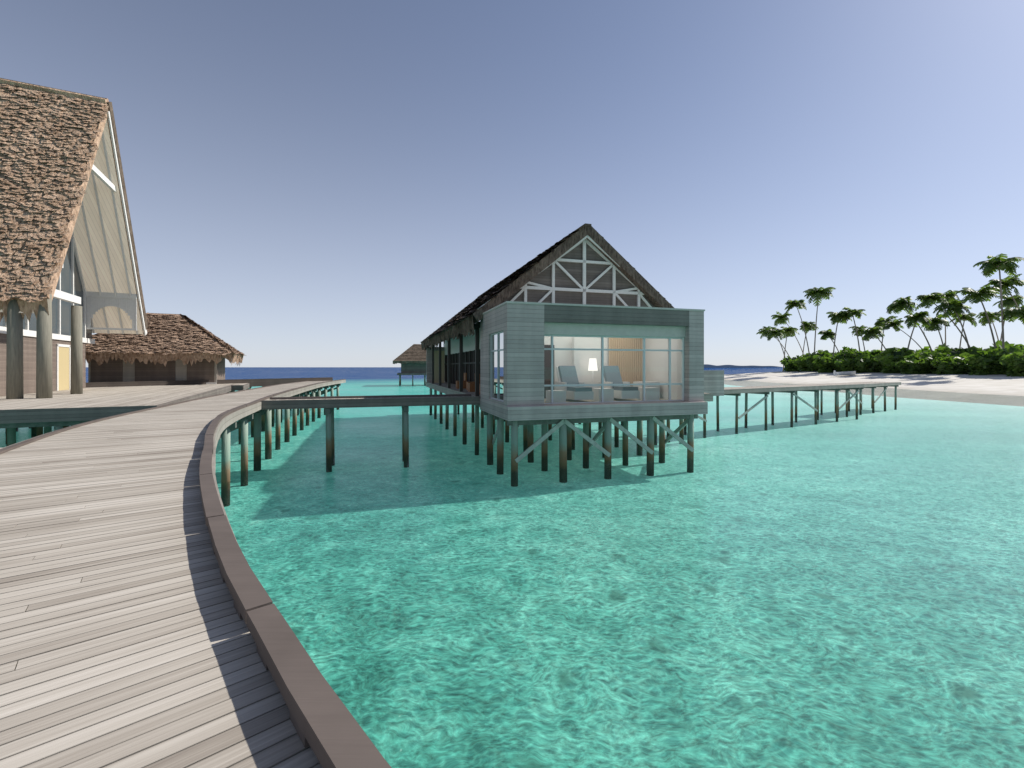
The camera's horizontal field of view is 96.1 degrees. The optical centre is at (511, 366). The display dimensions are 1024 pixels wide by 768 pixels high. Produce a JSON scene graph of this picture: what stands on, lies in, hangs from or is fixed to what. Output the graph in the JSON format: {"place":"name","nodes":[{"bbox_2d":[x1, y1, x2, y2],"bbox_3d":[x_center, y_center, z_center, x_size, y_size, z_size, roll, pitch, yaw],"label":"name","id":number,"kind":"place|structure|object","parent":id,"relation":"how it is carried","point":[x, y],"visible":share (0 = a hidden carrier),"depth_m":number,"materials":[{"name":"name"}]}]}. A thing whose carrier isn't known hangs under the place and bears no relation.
{"place":"outdoors","nodes":[
{"label":"outdoors","id":0,"kind":"place"},
{"bbox_2d":[88,359,216,381],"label":"hut posts","id":1,"kind":"object","parent":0,"point":[129,371],"visible":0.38,"depth_m":33.13,"materials":[{"name":"brown wood"}]},
{"bbox_2d":[86,377,332,387],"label":"planks","id":2,"kind":"object","parent":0,"point":[260,382],"visible":0.43,"depth_m":34.86,"materials":[{"name":"grey wood"}]},
{"bbox_2d":[261,394,479,409],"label":"walkway fascia","id":3,"kind":"structure","parent":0,"point":[370,401],"depth_m":17.88,"materials":[{"name":"wood"}]},
{"bbox_2d":[278,396,472,399],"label":"walkway planks","id":4,"kind":"object","parent":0,"point":[367,398],"visible":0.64,"depth_m":19.03,"materials":[{"name":"grey wood"}]},
{"bbox_2d":[399,375,425,385],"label":"stilts","id":5,"kind":"object","parent":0,"point":[412,380],"visible":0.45,"depth_m":97.61,"materials":[{"name":"grey wood"}]},
{"bbox_2d":[446,351,473,383],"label":"glass doors","id":6,"kind":"structure","parent":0,"point":[468,366],"depth_m":30.51,"materials":[{"name":"glass"}]},
{"bbox_2d":[0,367,1023,767],"bbox_3d":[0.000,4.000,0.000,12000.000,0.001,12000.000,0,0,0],"label":"sea water","id":7,"kind":"structure","parent":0,"point":[826,591],"depth_m":8.58,"materials":[{"name":"teal liquid"}]},
{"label":"cross walk","id":8,"kind":"object","parent":7,"relation":"on","visible":0},
{"bbox_2d":[231,383,249,390],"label":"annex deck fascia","id":9,"kind":"structure","parent":8,"relation":"on","point":[239,387],"depth_m":33.21,"materials":[{"name":"grey wood"}]},
{"bbox_2d":[0,0,1023,366],"label":"sky","id":10,"kind":"structure","parent":0,"point":[309,183],"materials":[{"name":"blue"}]},
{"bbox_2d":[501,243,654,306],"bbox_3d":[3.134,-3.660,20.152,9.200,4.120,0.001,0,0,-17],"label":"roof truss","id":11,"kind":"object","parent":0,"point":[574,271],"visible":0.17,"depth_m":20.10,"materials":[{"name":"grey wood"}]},
{"bbox_2d":[588,358,597,370],"bbox_3d":[3.295,-0.100,18.739,0.400,0.500,0.400,0,0,0],"label":"lamp shade","id":12,"kind":"object","parent":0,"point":[592,366],"visible":1,"depth_m":18.60,"materials":[{"name":"white fabric"}]},
{"bbox_2d":[704,364,777,367],"bbox_3d":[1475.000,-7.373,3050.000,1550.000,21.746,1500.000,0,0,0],"label":"islands","id":13,"kind":"object","parent":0,"point":[719,366],"visible":0.56,"depth_m":2300.00,"materials":[{"name":"grey"}]},
{"bbox_2d":[724,371,1023,406],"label":"island","id":14,"kind":"structure","parent":0,"point":[997,389],"depth_m":72.52,"materials":[{"name":"white sand"}]},
{"bbox_2d":[833,370,855,375],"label":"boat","id":15,"kind":"object","parent":14,"relation":"on","point":[847,373],"visible":0.99,"depth_m":99.53,"materials":[{"name":"white"}]},
{"bbox_2d":[780,340,1023,376],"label":"bushes","id":16,"kind":"object","parent":14,"relation":"on","point":[939,360],"visible":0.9,"depth_m":92.47,"materials":[{"name":"green plant"}]},
{"bbox_2d":[791,346,1023,371],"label":"bushes","id":17,"kind":"object","parent":14,"relation":"on","point":[953,352],"visible":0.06,"depth_m":91.69,"materials":[{"name":"green plant"}]},
{"bbox_2d":[756,253,1023,371],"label":"palm","id":18,"kind":"object","parent":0,"point":[954,305],"depth_m":108.66,"materials":[{"name":"green plant"}]},
{"label":"water","id":19,"kind":"structure","parent":0,"visible":0},
{"bbox_2d":[5,426,66,446],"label":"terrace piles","id":20,"kind":"object","parent":19,"relation":"in","point":[10,433],"visible":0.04,"depth_m":18.53,"materials":[{"name":"brown wood"}]},
{"bbox_2d":[0,391,233,428],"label":"terrace beams","id":21,"kind":"structure","parent":20,"relation":"on","point":[39,424],"depth_m":14.61,"materials":[{"name":"wood"}]},
{"bbox_2d":[0,333,85,395],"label":"walls","id":22,"kind":"structure","parent":21,"relation":"on","point":[29,362],"depth_m":22.67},
{"bbox_2d":[6,294,82,398],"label":"posts","id":23,"kind":"object","parent":21,"relation":"on","point":[14,370],"visible":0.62,"depth_m":18.98,"materials":[{"name":"grey wood"}]},
{"bbox_2d":[0,78,141,323],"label":"roof","id":24,"kind":"structure","parent":23,"relation":"on","point":[50,138],"depth_m":21.38,"materials":[{"name":"brown wicker"}]},
{"bbox_2d":[0,120,142,333],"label":"soffit","id":25,"kind":"structure","parent":24,"relation":"attached to","point":[97,237],"depth_m":27.75,"materials":[{"name":"beige wood"}]},
{"bbox_2d":[0,240,91,338],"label":"gable window","id":26,"kind":"structure","parent":25,"relation":"attached to","point":[66,305],"depth_m":26.39,"materials":[{"name":"blue"}]},
{"bbox_2d":[0,111,146,343],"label":"gable framing","id":27,"kind":"object","parent":25,"relation":"attached to","point":[93,302],"visible":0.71,"depth_m":27.99,"materials":[{"name":"white wood"}]},
{"bbox_2d":[107,102,147,328],"bbox_3d":[-23.414,-8.548,28.179,0.100,12.073,7.233,0,0,-25],"label":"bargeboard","id":28,"kind":"object","parent":24,"relation":"attached to","point":[110,107],"visible":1,"depth_m":27.65,"materials":[{"name":"grey wood"}]},
{"bbox_2d":[56,344,70,390],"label":"door frames","id":29,"kind":"structure","parent":21,"relation":"on","point":[57,363],"depth_m":25.30,"materials":[{"name":"white wood"}]},
{"bbox_2d":[59,347,68,389],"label":"doors","id":30,"kind":"structure","parent":21,"relation":"on","point":[63,368],"depth_m":25.96,"materials":[{"name":"beige"}]},
{"bbox_2d":[0,385,228,409],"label":"terrace planks","id":31,"kind":"object","parent":21,"relation":"on","point":[121,396],"visible":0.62,"depth_m":19.63,"materials":[{"name":"grey wood"}]},
{"bbox_2d":[0,385,230,423],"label":"terrace fascia","id":32,"kind":"structure","parent":21,"relation":"attached to","point":[47,415],"depth_m":14.65,"materials":[{"name":"wood"}]},
{"bbox_2d":[199,383,246,384],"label":"annex deck","id":33,"kind":"structure","parent":21,"relation":"on","point":[225,384],"depth_m":34.43,"materials":[{"name":"grey wood"}]},
{"bbox_2d":[91,357,224,382],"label":"annex panels","id":34,"kind":"object","parent":33,"relation":"on","point":[110,371],"visible":0.36,"depth_m":33.56,"materials":[{"name":"brown wood"}]},
{"bbox_2d":[86,313,244,366],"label":"annex roof","id":35,"kind":"structure","parent":34,"relation":"on","point":[185,339],"depth_m":33.60,"materials":[{"name":"brown wicker"}]},
{"bbox_2d":[221,386,338,506],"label":"boardwalk posts","id":36,"kind":"object","parent":19,"relation":"in","point":[262,423],"visible":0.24,"depth_m":17.76,"materials":[{"name":"wood"}]},
{"bbox_2d":[219,384,340,439],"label":"boardwalk joists","id":37,"kind":"object","parent":36,"relation":"on","point":[236,425],"visible":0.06,"depth_m":19.90,"materials":[{"name":"wood"}]},
{"bbox_2d":[0,381,306,453],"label":"curb","id":38,"kind":"structure","parent":37,"relation":"on","point":[17,445],"depth_m":10.26,"materials":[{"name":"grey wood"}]},
{"bbox_2d":[0,381,325,767],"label":"boardwalk planks","id":39,"kind":"object","parent":37,"relation":"on","point":[127,640],"visible":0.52,"depth_m":2.40,"materials":[{"name":"grey wood"}]},
{"bbox_2d":[1,380,345,540],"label":"boardwalk side beam","id":40,"kind":"structure","parent":37,"relation":"attached to","point":[227,421],"depth_m":12.78,"materials":[{"name":"grey wood"}]},
{"bbox_2d":[199,379,391,767],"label":"kerb rail","id":41,"kind":"object","parent":37,"relation":"on","point":[331,733],"visible":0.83,"depth_m":1.88,"materials":[{"name":"brown wood"}]},
{"bbox_2d":[326,409,408,471],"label":"support posts","id":42,"kind":"object","parent":19,"relation":"in","point":[330,451],"visible":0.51,"depth_m":18.28,"materials":[{"name":"brown wood"}]},
{"bbox_2d":[325,406,408,413],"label":"caps","id":43,"kind":"object","parent":42,"relation":"on","point":[330,410],"visible":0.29,"depth_m":18.08,"materials":[{"name":"wood"}]},
{"bbox_2d":[397,363,425,374],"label":"hut wall","id":44,"kind":"structure","parent":19,"relation":"in","point":[413,369],"depth_m":97.35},
{"bbox_2d":[393,344,425,363],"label":"thatched roof","id":45,"kind":"structure","parent":44,"relation":"on","point":[414,353],"depth_m":97.10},
{"bbox_2d":[429,388,693,486],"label":"support stilts","id":46,"kind":"object","parent":19,"relation":"in","point":[566,440],"visible":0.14,"depth_m":18.16,"materials":[{"name":"wood"}]},
{"bbox_2d":[429,321,479,395],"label":"wall columns","id":47,"kind":"structure","parent":46,"relation":"on","point":[476,363],"depth_m":27.18,"materials":[{"name":"black wood"}]},
{"bbox_2d":[426,347,444,381],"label":"villa house walls","id":48,"kind":"structure","parent":47,"relation":"on","point":[428,365],"depth_m":38.67,"materials":[{"name":"grey wood"}]},
{"bbox_2d":[434,351,444,382],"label":"door panels","id":49,"kind":"object","parent":48,"relation":"attached to","point":[436,366],"visible":0.64,"depth_m":36.77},
{"bbox_2d":[444,328,479,354],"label":"windows","id":50,"kind":"structure","parent":46,"relation":"on","point":[468,343],"depth_m":30.31,"materials":[{"name":"teal"}]},
{"bbox_2d":[425,382,712,406],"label":"villa platform","id":51,"kind":"structure","parent":46,"relation":"on","point":[708,397],"depth_m":27.50,"materials":[{"name":"grey wood"}]},
{"bbox_2d":[427,382,710,396],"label":"villa veranda planks","id":52,"kind":"object","parent":51,"relation":"on","point":[453,387],"visible":0.3,"depth_m":27.21,"materials":[{"name":"grey wood"}]},
{"bbox_2d":[456,373,479,394],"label":"chairs","id":53,"kind":"object","parent":52,"relation":"on","point":[469,386],"visible":0.36,"depth_m":25.18,"materials":[{"name":"brown wood"}]},
{"bbox_2d":[704,370,723,395],"bbox_3d":[9.231,0.865,24.202,4.600,1.370,0.080,0,0,-17],"label":"villa screen","id":54,"kind":"object","parent":51,"relation":"on","point":[714,382],"visible":0.36,"depth_m":24.64,"materials":[{"name":"grey wood"}]},
{"bbox_2d":[483,411,697,425],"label":"villa caps","id":55,"kind":"object","parent":46,"relation":"on","point":[585,420],"visible":0.33,"depth_m":16.34,"materials":[{"name":"grey wood"}]},
{"bbox_2d":[480,303,703,406],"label":"exterior wall","id":56,"kind":"structure","parent":46,"relation":"on","point":[521,326],"depth_m":15.41,"materials":[{"name":"grey wood"}]},
{"bbox_2d":[421,223,673,349],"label":"thatched roof","id":57,"kind":"structure","parent":56,"relation":"on","point":[466,319],"depth_m":20.12,"materials":[{"name":"brown wicker"}]},
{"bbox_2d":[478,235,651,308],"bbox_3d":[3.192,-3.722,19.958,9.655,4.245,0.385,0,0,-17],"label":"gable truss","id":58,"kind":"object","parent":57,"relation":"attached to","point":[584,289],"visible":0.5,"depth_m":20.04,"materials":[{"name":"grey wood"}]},
{"bbox_2d":[544,345,553,397],"bbox_3d":[1.409,0.200,18.677,0.650,2.200,0.039,0,0,-17],"label":"villa door","id":59,"kind":"structure","parent":56,"relation":"in","point":[547,367],"depth_m":18.67,"materials":[{"name":"glass"}]},
{"bbox_2d":[490,331,681,403],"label":"villa mullions","id":60,"kind":"object","parent":56,"relation":"in","point":[643,350],"visible":0.76,"depth_m":16.59,"materials":[{"name":"grey metal"}]},
{"bbox_2d":[492,332,502,399],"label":"side window","id":61,"kind":"structure","parent":60,"relation":"in","point":[494,368],"depth_m":16.85,"materials":[{"name":"clear glass"}]},
{"bbox_2d":[483,301,704,336],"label":"villa box lintel","id":62,"kind":"structure","parent":56,"relation":"attached to","point":[606,330],"depth_m":16.40,"materials":[{"name":"grey wood"}]},
{"bbox_2d":[544,398,677,404],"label":"floor","id":63,"kind":"structure","parent":56,"relation":"in","point":[570,400],"depth_m":16.99,"materials":[{"name":"grey wood"}]},
{"bbox_2d":[546,366,659,402],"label":"villa lounger frames","id":64,"kind":"structure","parent":63,"relation":"on","point":[563,394],"depth_m":17.10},
{"bbox_2d":[558,366,637,391],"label":"villa lounger cushions","id":65,"kind":"object","parent":64,"relation":"on","point":[568,374],"visible":0.84,"depth_m":17.83,"materials":[{"name":"grey fabric"}]},
{"bbox_2d":[544,336,683,400],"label":"villa room walls","id":66,"kind":"structure","parent":63,"relation":"on","point":[656,366],"depth_m":18.85,"materials":[{"name":"white paint"}]},
{"bbox_2d":[609,338,641,385],"bbox_3d":[4.926,-0.065,19.637,1.740,2.670,0.050,0,0,-17],"label":"curtain","id":67,"kind":"object","parent":66,"relation":"attached to","point":[628,364],"visible":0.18,"depth_m":19.64,"materials":[{"name":"beige fabric"}]},
{"bbox_2d":[544,305,688,326],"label":"top beam","id":68,"kind":"structure","parent":56,"relation":"attached to","point":[598,315],"depth_m":16.23,"materials":[{"name":"grey wood"}]},
{"bbox_2d":[492,416,693,462],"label":"diagonal braces","id":69,"kind":"object","parent":46,"relation":"attached to","point":[534,445],"visible":0.83,"depth_m":16.49,"materials":[{"name":"grey wood"}]},
{"bbox_2d":[480,399,707,420],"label":"balcony floor fascia","id":70,"kind":"structure","parent":46,"relation":"on","point":[560,411],"depth_m":15.97,"materials":[{"name":"grey wood"}]},
{"bbox_2d":[667,390,857,441],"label":"pier posts","id":71,"kind":"object","parent":19,"relation":"on","point":[816,405],"visible":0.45,"depth_m":30.45,"materials":[{"name":"wood"}]},
{"bbox_2d":[698,390,858,421],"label":"diagonal braces","id":72,"kind":"object","parent":71,"relation":"attached to","point":[795,395],"visible":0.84,"depth_m":30.45,"materials":[{"name":"grey wood"}]},
{"bbox_2d":[724,388,859,395],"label":"jetty joists","id":73,"kind":"object","parent":71,"relation":"on","point":[738,394],"visible":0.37,"depth_m":30.91,"materials":[{"name":"grey wood"}]},
{"bbox_2d":[724,383,850,388],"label":"jetty planks","id":74,"kind":"object","parent":73,"relation":"on","point":[784,386],"visible":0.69,"depth_m":30.72,"materials":[{"name":"grey wood"}]},
{"bbox_2d":[724,383,863,393],"bbox_3d":[16.968,1.430,30.332,22.055,0.260,1.800,0,0,-31],"label":"jetty fascia","id":75,"kind":"object","parent":73,"relation":"on","point":[750,390],"visible":0.54,"depth_m":29.99,"materials":[{"name":"grey wood"}]},
{"bbox_2d":[820,387,896,416],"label":"pier posts","id":76,"kind":"object","parent":19,"relation":"on","point":[860,399],"visible":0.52,"depth_m":39.80,"materials":[{"name":"wood"}]},
{"bbox_2d":[848,388,886,403],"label":"diagonal braces","id":77,"kind":"object","parent":76,"relation":"attached to","point":[880,395],"visible":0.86,"depth_m":39.95,"materials":[{"name":"grey wood"}]},
{"bbox_2d":[841,385,898,389],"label":"jetty joists","id":78,"kind":"object","parent":76,"relation":"on","point":[875,387],"visible":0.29,"depth_m":41.30,"materials":[{"name":"grey wood"}]},
{"bbox_2d":[830,382,893,383],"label":"jetty planks","id":79,"kind":"object","parent":78,"relation":"on","point":[866,382],"visible":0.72,"depth_m":42.16,"materials":[{"name":"grey wood"}]},
{"bbox_2d":[828,382,900,386],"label":"jetty fascia","id":80,"kind":"object","parent":78,"relation":"attached to","point":[881,384],"visible":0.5,"depth_m":40.34,"materials":[{"name":"grey wood"}]}
]}

